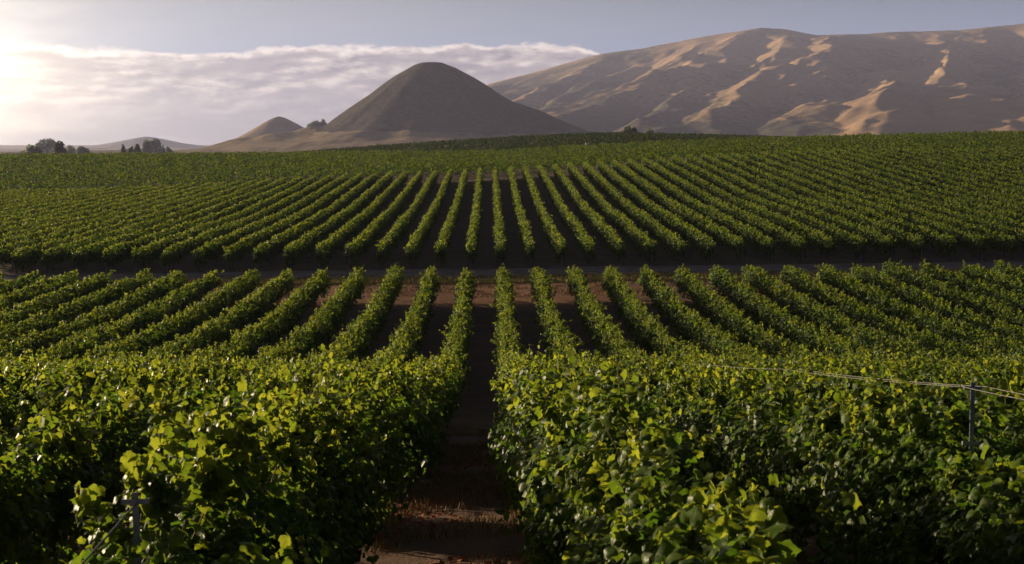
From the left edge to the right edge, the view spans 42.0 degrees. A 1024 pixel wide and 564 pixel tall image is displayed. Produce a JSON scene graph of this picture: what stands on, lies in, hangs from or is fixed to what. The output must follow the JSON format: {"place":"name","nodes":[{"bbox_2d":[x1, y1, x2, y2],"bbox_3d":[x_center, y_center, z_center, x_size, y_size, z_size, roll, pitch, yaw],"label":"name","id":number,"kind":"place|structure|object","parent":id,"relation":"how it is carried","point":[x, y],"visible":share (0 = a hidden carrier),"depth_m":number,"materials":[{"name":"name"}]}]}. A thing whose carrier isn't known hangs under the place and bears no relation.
{"place":"outdoors","nodes":[
{"label":"outdoors","id":0,"kind":"place"},
{"bbox_2d":[52,137,206,148],"bbox_3d":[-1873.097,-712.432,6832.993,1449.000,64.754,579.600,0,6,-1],"label":"hill","id":1,"kind":"structure","parent":0,"point":[129,143],"depth_m":6700.55,"materials":[{"name":"brown soil"}]},
{"bbox_2d":[235,116,303,138],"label":"hill","id":2,"kind":"structure","parent":0,"point":[278,124],"depth_m":3220.45,"materials":[{"name":"brown soil"}]},
{"bbox_2d":[0,62,590,154],"bbox_3d":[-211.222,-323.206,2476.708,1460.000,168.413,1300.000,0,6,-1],"label":"hill","id":3,"kind":"structure","parent":0,"point":[428,101],"depth_m":2295.79,"materials":[{"name":"brown soil"}]},
{"bbox_2d":[283,279,724,296],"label":"dry grass","id":4,"kind":"structure","parent":0,"point":[487,293],"depth_m":93.30,"materials":[{"name":"plant"}]},
{"bbox_2d":[0,137,1023,563],"bbox_3d":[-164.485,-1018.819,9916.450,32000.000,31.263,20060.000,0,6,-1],"label":"ground","id":5,"kind":"structure","parent":0,"point":[478,405],"depth_m":99.36,"materials":[{"name":"soil"}]},
{"bbox_2d":[0,269,45,296],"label":"vine row","id":6,"kind":"object","parent":5,"relation":"on","point":[12,285],"visible":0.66,"depth_m":85.49,"materials":[{"name":"green plant"}]},
{"bbox_2d":[0,188,60,201],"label":"vine row","id":7,"kind":"object","parent":5,"relation":"on","point":[31,193],"visible":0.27,"depth_m":199.65,"materials":[{"name":"green plant"}]},
{"bbox_2d":[0,188,74,203],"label":"vine row","id":8,"kind":"object","parent":5,"relation":"on","point":[35,195],"visible":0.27,"depth_m":194.46,"materials":[{"name":"green plant"}]},
{"bbox_2d":[0,269,79,318],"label":"vine row","id":9,"kind":"object","parent":5,"relation":"on","point":[63,280],"visible":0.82,"depth_m":82.03,"materials":[{"name":"green plant"}]},
{"bbox_2d":[34,138,54,156],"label":"tree","id":10,"kind":"object","parent":5,"relation":"on","point":[46,145],"visible":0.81,"depth_m":1876.44,"materials":[{"name":"green plant"}]},
{"bbox_2d":[0,187,90,208],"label":"vine row","id":11,"kind":"object","parent":5,"relation":"on","point":[19,200],"visible":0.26,"depth_m":189.54,"materials":[{"name":"green plant"}]},
{"bbox_2d":[0,186,106,210],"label":"vine row","id":12,"kind":"object","parent":5,"relation":"on","point":[57,197],"visible":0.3,"depth_m":187.44,"materials":[{"name":"green plant"}]},
{"bbox_2d":[0,269,115,335],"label":"vine row","id":13,"kind":"object","parent":5,"relation":"on","point":[79,289],"visible":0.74,"depth_m":77.85,"materials":[{"name":"green plant"}]},
{"bbox_2d":[0,185,122,213],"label":"vine row","id":14,"kind":"object","parent":5,"relation":"on","point":[13,207],"visible":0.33,"depth_m":181.24,"materials":[{"name":"green plant"}]},
{"bbox_2d":[0,186,136,217],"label":"vine row","id":15,"kind":"object","parent":5,"relation":"on","point":[45,205],"visible":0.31,"depth_m":178.24,"materials":[{"name":"green plant"}]},
{"bbox_2d":[0,268,153,348],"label":"vine row","id":16,"kind":"object","parent":5,"relation":"on","point":[51,320],"visible":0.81,"depth_m":74.02,"materials":[{"name":"green plant"}]},
{"bbox_2d":[0,185,153,221],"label":"vine row","id":17,"kind":"object","parent":5,"relation":"on","point":[49,208],"visible":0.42,"depth_m":170.33,"materials":[{"name":"green plant"}]},
{"bbox_2d":[0,184,167,226],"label":"vine row","id":18,"kind":"object","parent":5,"relation":"on","point":[86,204],"visible":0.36,"depth_m":168.35,"materials":[{"name":"green plant"}]},
{"bbox_2d":[0,182,182,232],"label":"vine row","id":19,"kind":"object","parent":5,"relation":"on","point":[11,223],"visible":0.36,"depth_m":162.28,"materials":[{"name":"green plant"}]},
{"bbox_2d":[0,269,189,359],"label":"vine row","id":20,"kind":"object","parent":5,"relation":"on","point":[162,288],"visible":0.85,"depth_m":70.09,"materials":[{"name":"green plant"}]},
{"bbox_2d":[0,182,197,239],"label":"vine row","id":21,"kind":"object","parent":5,"relation":"on","point":[30,224],"visible":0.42,"depth_m":155.57,"materials":[{"name":"green plant"}]},
{"bbox_2d":[0,182,213,242],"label":"vine row","id":22,"kind":"object","parent":5,"relation":"on","point":[94,216],"visible":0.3,"depth_m":151.39,"materials":[{"name":"green plant"}]},
{"bbox_2d":[0,270,223,364],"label":"vine row","id":23,"kind":"object","parent":5,"relation":"on","point":[138,320],"visible":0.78,"depth_m":68.00,"materials":[{"name":"green plant"}]},
{"bbox_2d":[0,181,227,249],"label":"vine row","id":24,"kind":"object","parent":5,"relation":"on","point":[48,231],"visible":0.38,"depth_m":145.21,"materials":[{"name":"green plant"}]},
{"bbox_2d":[0,181,242,267],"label":"vine row","id":25,"kind":"object","parent":5,"relation":"on","point":[5,255],"visible":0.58,"depth_m":136.77,"materials":[{"name":"green plant"}]},
{"bbox_2d":[0,269,261,369],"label":"vine row","id":26,"kind":"object","parent":5,"relation":"on","point":[239,289],"visible":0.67,"depth_m":67.95,"materials":[{"name":"green plant"}]},
{"bbox_2d":[8,179,257,273],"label":"vine row","id":27,"kind":"object","parent":5,"relation":"on","point":[26,254],"visible":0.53,"depth_m":125.84,"materials":[{"name":"green plant"}]},
{"bbox_2d":[121,492,149,563],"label":"trellis post","id":28,"kind":"object","parent":5,"relation":"on","point":[136,523],"visible":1,"depth_m":5.96,"materials":[{"name":"metal"}]},
{"bbox_2d":[82,501,138,563],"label":"guy wire","id":29,"kind":"object","parent":28,"relation":"attached to","point":[109,533],"visible":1,"depth_m":5.72,"materials":[{"name":"metal"}]},
{"bbox_2d":[0,267,296,373],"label":"vine row","id":30,"kind":"object","parent":5,"relation":"on","point":[256,306],"visible":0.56,"depth_m":67.58,"materials":[{"name":"green plant"}]},
{"bbox_2d":[40,178,272,272],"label":"vine row","id":31,"kind":"object","parent":5,"relation":"on","point":[51,254],"visible":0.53,"depth_m":128.15,"materials":[{"name":"green plant"}]},
{"bbox_2d":[149,138,165,153],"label":"tree","id":32,"kind":"object","parent":5,"relation":"on","point":[157,146],"visible":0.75,"depth_m":1780.61,"materials":[{"name":"green plant"}]},
{"bbox_2d":[0,267,333,395],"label":"vine row","id":33,"kind":"object","parent":5,"relation":"on","point":[277,322],"visible":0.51,"depth_m":64.89,"materials":[{"name":"green plant"}]},
{"bbox_2d":[70,177,287,269],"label":"vine row","id":34,"kind":"object","parent":5,"relation":"on","point":[84,255],"visible":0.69,"depth_m":127.64,"materials":[{"name":"green plant"}]},
{"bbox_2d":[0,264,368,448],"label":"vine row","id":35,"kind":"object","parent":5,"relation":"on","point":[316,332],"visible":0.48,"depth_m":52.99,"materials":[{"name":"green plant"}]},
{"bbox_2d":[101,176,301,272],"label":"vine row","id":36,"kind":"object","parent":5,"relation":"on","point":[113,255],"visible":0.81,"depth_m":127.75,"materials":[{"name":"green plant"}]},
{"bbox_2d":[0,263,404,458],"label":"vine row","id":37,"kind":"object","parent":5,"relation":"on","point":[356,340],"visible":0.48,"depth_m":30.14,"materials":[{"name":"green plant"}]},
{"bbox_2d":[0,264,440,563],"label":"vine row","id":38,"kind":"object","parent":5,"relation":"on","point":[38,523],"visible":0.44,"depth_m":11.96,"materials":[{"name":"green plant"}]},
{"bbox_2d":[131,175,317,271],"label":"vine row","id":39,"kind":"object","parent":5,"relation":"on","point":[146,255],"visible":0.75,"depth_m":128.34,"materials":[{"name":"green plant"}]},
{"bbox_2d":[160,174,333,271],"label":"vine row","id":40,"kind":"object","parent":5,"relation":"on","point":[175,252],"visible":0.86,"depth_m":128.52,"materials":[{"name":"green plant"}]},
{"bbox_2d":[191,173,348,270],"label":"vine row","id":41,"kind":"object","parent":5,"relation":"on","point":[213,249],"visible":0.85,"depth_m":129.42,"materials":[{"name":"green plant"}]},
{"bbox_2d":[69,267,477,563],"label":"vine row","id":42,"kind":"object","parent":5,"relation":"on","point":[293,479],"visible":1,"depth_m":8.22,"materials":[{"name":"green plant"}]},
{"bbox_2d":[222,173,363,270],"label":"vine row","id":43,"kind":"object","parent":5,"relation":"on","point":[238,249],"visible":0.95,"depth_m":131.65,"materials":[{"name":"green plant"}]},
{"bbox_2d":[252,172,377,267],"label":"vine row","id":44,"kind":"object","parent":5,"relation":"on","point":[264,251],"visible":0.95,"depth_m":132.59,"materials":[{"name":"green plant"}]},
{"bbox_2d":[282,172,392,267],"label":"vine row","id":45,"kind":"object","parent":5,"relation":"on","point":[301,247],"visible":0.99,"depth_m":131.78,"materials":[{"name":"green plant"}]},
{"bbox_2d":[314,170,408,267],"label":"vine row","id":46,"kind":"object","parent":5,"relation":"on","point":[340,238],"visible":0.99,"depth_m":132.64,"materials":[{"name":"green plant"}]},
{"bbox_2d":[342,169,422,267],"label":"vine row","id":47,"kind":"object","parent":5,"relation":"on","point":[363,240],"visible":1,"depth_m":131.92,"materials":[{"name":"green plant"}]},
{"bbox_2d":[374,169,438,268],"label":"vine row","id":48,"kind":"object","parent":5,"relation":"on","point":[391,239],"visible":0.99,"depth_m":131.88,"materials":[{"name":"green plant"}]},
{"bbox_2d":[403,169,453,267],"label":"vine row","id":49,"kind":"object","parent":5,"relation":"on","point":[418,238],"visible":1,"depth_m":128.71,"materials":[{"name":"green plant"}]},
{"bbox_2d":[365,423,530,563],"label":"dry grass","id":50,"kind":"structure","parent":5,"relation":"on","point":[501,526],"depth_m":19.67,"materials":[{"name":"plant"}]},
{"bbox_2d":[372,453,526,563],"bbox_3d":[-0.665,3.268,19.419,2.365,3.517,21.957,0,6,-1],"label":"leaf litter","id":51,"kind":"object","parent":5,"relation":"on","point":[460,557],"visible":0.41,"depth_m":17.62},
{"bbox_2d":[434,169,467,266],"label":"vine row","id":52,"kind":"object","parent":5,"relation":"on","point":[444,240],"visible":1,"depth_m":129.51,"materials":[{"name":"green plant"}]},
{"bbox_2d":[464,168,483,266],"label":"vine row","id":53,"kind":"object","parent":5,"relation":"on","point":[472,238],"visible":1,"depth_m":131.44,"materials":[{"name":"green plant"}]},
{"bbox_2d":[491,166,506,266],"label":"vine row","id":54,"kind":"object","parent":5,"relation":"on","point":[499,240],"visible":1,"depth_m":128.77,"materials":[{"name":"green plant"}]},
{"bbox_2d":[0,130,1023,190],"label":"vineyard","id":55,"kind":"object","parent":5,"relation":"on","point":[547,157],"visible":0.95,"depth_m":275.91,"materials":[{"name":"green plant"}]},
{"bbox_2d":[507,166,535,263],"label":"vine row","id":56,"kind":"object","parent":5,"relation":"on","point":[524,231],"visible":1,"depth_m":130.43,"materials":[{"name":"green plant"}]},
{"bbox_2d":[521,165,567,263],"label":"vine row","id":57,"kind":"object","parent":5,"relation":"on","point":[556,240],"visible":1,"depth_m":129.93,"materials":[{"name":"green plant"}]},
{"bbox_2d":[297,132,817,156],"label":"vineyard","id":58,"kind":"object","parent":5,"relation":"on","point":[534,141],"visible":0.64,"depth_m":528.12,"materials":[{"name":"green plant"}]},
{"bbox_2d":[536,165,595,264],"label":"vine row","id":59,"kind":"object","parent":5,"relation":"on","point":[577,231],"visible":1,"depth_m":130.91,"materials":[{"name":"green plant"}]},
{"bbox_2d":[552,163,626,261],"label":"vine row","id":60,"kind":"object","parent":5,"relation":"on","point":[612,240],"visible":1,"depth_m":132.55,"materials":[{"name":"green plant"}]},
{"bbox_2d":[567,163,657,263],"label":"vine row","id":61,"kind":"object","parent":5,"relation":"on","point":[630,231],"visible":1,"depth_m":132.12,"materials":[{"name":"green plant"}]},
{"bbox_2d":[582,161,687,263],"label":"vine row","id":62,"kind":"object","parent":5,"relation":"on","point":[674,243],"visible":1,"depth_m":132.76,"materials":[{"name":"green plant"}]},
{"bbox_2d":[597,159,715,262],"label":"vine row","id":63,"kind":"object","parent":5,"relation":"on","point":[696,236],"visible":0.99,"depth_m":133.91,"materials":[{"name":"green plant"}]},
{"bbox_2d":[487,263,865,563],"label":"vine row","id":64,"kind":"object","parent":5,"relation":"on","point":[589,479],"visible":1,"depth_m":7.99,"materials":[{"name":"green plant"}]},
{"bbox_2d":[611,158,747,262],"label":"vine row","id":65,"kind":"object","parent":5,"relation":"on","point":[718,234],"visible":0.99,"depth_m":135.10,"materials":[{"name":"green plant"}]},
{"bbox_2d":[626,158,778,261],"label":"vine row","id":66,"kind":"object","parent":5,"relation":"on","point":[756,239],"visible":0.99,"depth_m":134.05,"materials":[{"name":"green plant"}]},
{"bbox_2d":[641,157,808,260],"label":"vine row","id":67,"kind":"object","parent":5,"relation":"on","point":[788,241],"visible":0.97,"depth_m":132.22,"materials":[{"name":"green plant"}]},
{"bbox_2d":[656,156,837,260],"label":"vine row","id":68,"kind":"object","parent":5,"relation":"on","point":[818,240],"visible":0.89,"depth_m":131.69,"materials":[{"name":"green plant"}]},
{"bbox_2d":[669,155,868,261],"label":"vine row","id":69,"kind":"object","parent":5,"relation":"on","point":[845,240],"visible":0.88,"depth_m":133.13,"materials":[{"name":"green plant"}]},
{"bbox_2d":[528,267,1023,563],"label":"vine row","id":70,"kind":"object","parent":5,"relation":"on","point":[873,444],"visible":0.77,"depth_m":10.64,"materials":[{"name":"green plant"}]},
{"bbox_2d":[685,154,896,257],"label":"vine row","id":71,"kind":"object","parent":5,"relation":"on","point":[873,237],"visible":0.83,"depth_m":132.09,"materials":[{"name":"green plant"}]},
{"bbox_2d":[565,264,1023,456],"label":"vine row","id":72,"kind":"object","parent":5,"relation":"on","point":[607,340],"visible":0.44,"depth_m":22.51,"materials":[{"name":"green plant"}]},
{"bbox_2d":[600,265,1023,427],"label":"vine row","id":73,"kind":"object","parent":5,"relation":"on","point":[641,323],"visible":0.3,"depth_m":55.10,"materials":[{"name":"green plant"}]},
{"bbox_2d":[700,154,926,259],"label":"vine row","id":74,"kind":"object","parent":5,"relation":"on","point":[911,241],"visible":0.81,"depth_m":131.99,"materials":[{"name":"green plant"}]},
{"bbox_2d":[635,264,1023,395],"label":"vine row","id":75,"kind":"object","parent":5,"relation":"on","point":[686,323],"visible":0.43,"depth_m":64.48,"materials":[{"name":"green plant"}]},
{"bbox_2d":[714,153,958,258],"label":"vine row","id":76,"kind":"object","parent":5,"relation":"on","point":[929,235],"visible":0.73,"depth_m":132.12,"materials":[{"name":"green plant"}]},
{"bbox_2d":[672,264,1020,374],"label":"vine row","id":77,"kind":"object","parent":5,"relation":"on","point":[710,302],"visible":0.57,"depth_m":67.98,"materials":[{"name":"green plant"}]},
{"bbox_2d":[730,152,988,259],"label":"vine row","id":78,"kind":"object","parent":5,"relation":"on","point":[974,243],"visible":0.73,"depth_m":130.81,"materials":[{"name":"green plant"}]},
{"bbox_2d":[708,264,1022,369],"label":"vine row","id":79,"kind":"object","parent":5,"relation":"on","point":[768,313],"visible":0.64,"depth_m":68.26,"materials":[{"name":"green plant"}]},
{"bbox_2d":[744,151,1018,259],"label":"vine row","id":80,"kind":"object","parent":5,"relation":"on","point":[993,238],"visible":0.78,"depth_m":132.43,"materials":[{"name":"green plant"}]},
{"bbox_2d":[740,264,1023,365],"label":"vine row","id":81,"kind":"object","parent":5,"relation":"on","point":[817,314],"visible":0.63,"depth_m":69.06,"materials":[{"name":"green plant"}]},
{"bbox_2d":[759,151,1023,251],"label":"vine row","id":82,"kind":"object","parent":5,"relation":"on","point":[972,220],"visible":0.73,"depth_m":139.21,"materials":[{"name":"green plant"}]},
{"bbox_2d":[774,149,1023,234],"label":"vine row","id":83,"kind":"object","parent":5,"relation":"on","point":[1012,223],"visible":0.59,"depth_m":147.80,"materials":[{"name":"green plant"}]},
{"bbox_2d":[778,264,1023,362],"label":"vine row","id":84,"kind":"object","parent":5,"relation":"on","point":[795,278],"visible":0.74,"depth_m":69.71,"materials":[{"name":"green plant"}]},
{"bbox_2d":[788,150,1023,223],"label":"vine row","id":85,"kind":"object","parent":5,"relation":"on","point":[874,178],"visible":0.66,"depth_m":155.54,"materials":[{"name":"green plant"}]},
{"bbox_2d":[803,149,1023,217],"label":"vine row","id":86,"kind":"object","parent":5,"relation":"on","point":[899,179],"visible":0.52,"depth_m":159.38,"materials":[{"name":"green plant"}]},
{"bbox_2d":[815,263,1023,361],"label":"vine row","id":87,"kind":"object","parent":5,"relation":"on","point":[854,287],"visible":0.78,"depth_m":70.41,"materials":[{"name":"green plant"}]},
{"bbox_2d":[817,148,1023,209],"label":"vine row","id":88,"kind":"object","parent":5,"relation":"on","point":[927,181],"visible":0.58,"depth_m":164.16,"materials":[{"name":"green plant"}]},
{"bbox_2d":[833,148,1023,205],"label":"vine row","id":89,"kind":"object","parent":5,"relation":"on","point":[950,182],"visible":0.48,"depth_m":168.52,"materials":[{"name":"green plant"}]},
{"bbox_2d":[847,148,1023,200],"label":"vine row","id":90,"kind":"object","parent":5,"relation":"on","point":[943,174],"visible":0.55,"depth_m":171.71,"materials":[{"name":"green plant"}]},
{"bbox_2d":[848,263,1023,354],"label":"vine row","id":91,"kind":"object","parent":5,"relation":"on","point":[1001,328],"visible":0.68,"depth_m":73.89,"materials":[{"name":"green plant"}]},
{"bbox_2d":[862,148,1023,193],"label":"vine row","id":92,"kind":"object","parent":5,"relation":"on","point":[959,173],"visible":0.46,"depth_m":174.43,"materials":[{"name":"green plant"}]},
{"bbox_2d":[877,147,1023,190],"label":"vine row","id":93,"kind":"object","parent":5,"relation":"on","point":[948,165],"visible":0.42,"depth_m":181.17,"materials":[{"name":"green plant"}]},
{"bbox_2d":[880,259,1023,333],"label":"vine row","id":94,"kind":"object","parent":5,"relation":"on","point":[900,273],"visible":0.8,"depth_m":77.71,"materials":[{"name":"green plant"}]},
{"bbox_2d":[893,147,1023,186],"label":"vine row","id":95,"kind":"object","parent":5,"relation":"on","point":[991,171],"visible":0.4,"depth_m":183.53,"materials":[{"name":"green plant"}]},
{"bbox_2d":[906,147,1023,177],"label":"vine row","id":96,"kind":"object","parent":5,"relation":"on","point":[959,160],"visible":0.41,"depth_m":190.43,"materials":[{"name":"green plant"}]},
{"bbox_2d":[919,259,1023,318],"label":"vine row","id":97,"kind":"object","parent":5,"relation":"on","point":[1015,301],"visible":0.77,"depth_m":81.12,"materials":[{"name":"green plant"}]},
{"bbox_2d":[962,382,981,504],"bbox_3d":[3.129,1.653,9.137,0.120,1.960,0.039,0,6,3],"label":"trellis post","id":98,"kind":"object","parent":5,"relation":"on","point":[971,443],"visible":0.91,"depth_m":9.05,"materials":[{"name":"metal"}]},
{"bbox_2d":[921,146,1023,172],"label":"vine row","id":99,"kind":"object","parent":5,"relation":"on","point":[971,158],"visible":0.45,"depth_m":193.07,"materials":[{"name":"green plant"}]},
{"bbox_2d":[936,147,1023,171],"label":"vine row","id":100,"kind":"object","parent":5,"relation":"on","point":[983,158],"visible":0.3,"depth_m":195.53,"materials":[{"name":"green plant"}]},
{"bbox_2d":[952,147,1023,165],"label":"vine row","id":101,"kind":"object","parent":5,"relation":"on","point":[999,157],"visible":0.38,"depth_m":199.50,"materials":[{"name":"green plant"}]},
{"bbox_2d":[957,260,1023,301],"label":"vine row","id":102,"kind":"object","parent":5,"relation":"on","point":[1017,285],"visible":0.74,"depth_m":84.26,"materials":[{"name":"green plant"}]},
{"bbox_2d":[967,147,1023,163],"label":"vine row","id":103,"kind":"object","parent":5,"relation":"on","point":[1010,156],"visible":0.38,"depth_m":202.73,"materials":[{"name":"green plant"}]},
{"bbox_2d":[992,259,1023,284],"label":"vine row","id":104,"kind":"object","parent":5,"relation":"on","point":[1009,270],"visible":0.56,"depth_m":87.92,"materials":[{"name":"green plant"}]},
{"bbox_2d":[0,262,1023,280],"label":"dirt road","id":105,"kind":"structure","parent":0,"point":[561,270],"depth_m":102.80,"materials":[{"name":"soil"}]},
{"bbox_2d":[0,0,1023,144],"label":"sky","id":106,"kind":"structure","parent":0,"point":[73,72],"materials":[{"name":"grey"}]},
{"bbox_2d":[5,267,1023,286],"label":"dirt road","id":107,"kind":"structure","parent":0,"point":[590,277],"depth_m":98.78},
{"bbox_2d":[89,24,1023,156],"bbox_3d":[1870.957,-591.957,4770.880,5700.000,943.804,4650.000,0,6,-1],"label":"mountain range","id":108,"kind":"structure","parent":0,"point":[768,82],"depth_m":4399.37,"materials":[{"name":"brown soil"}]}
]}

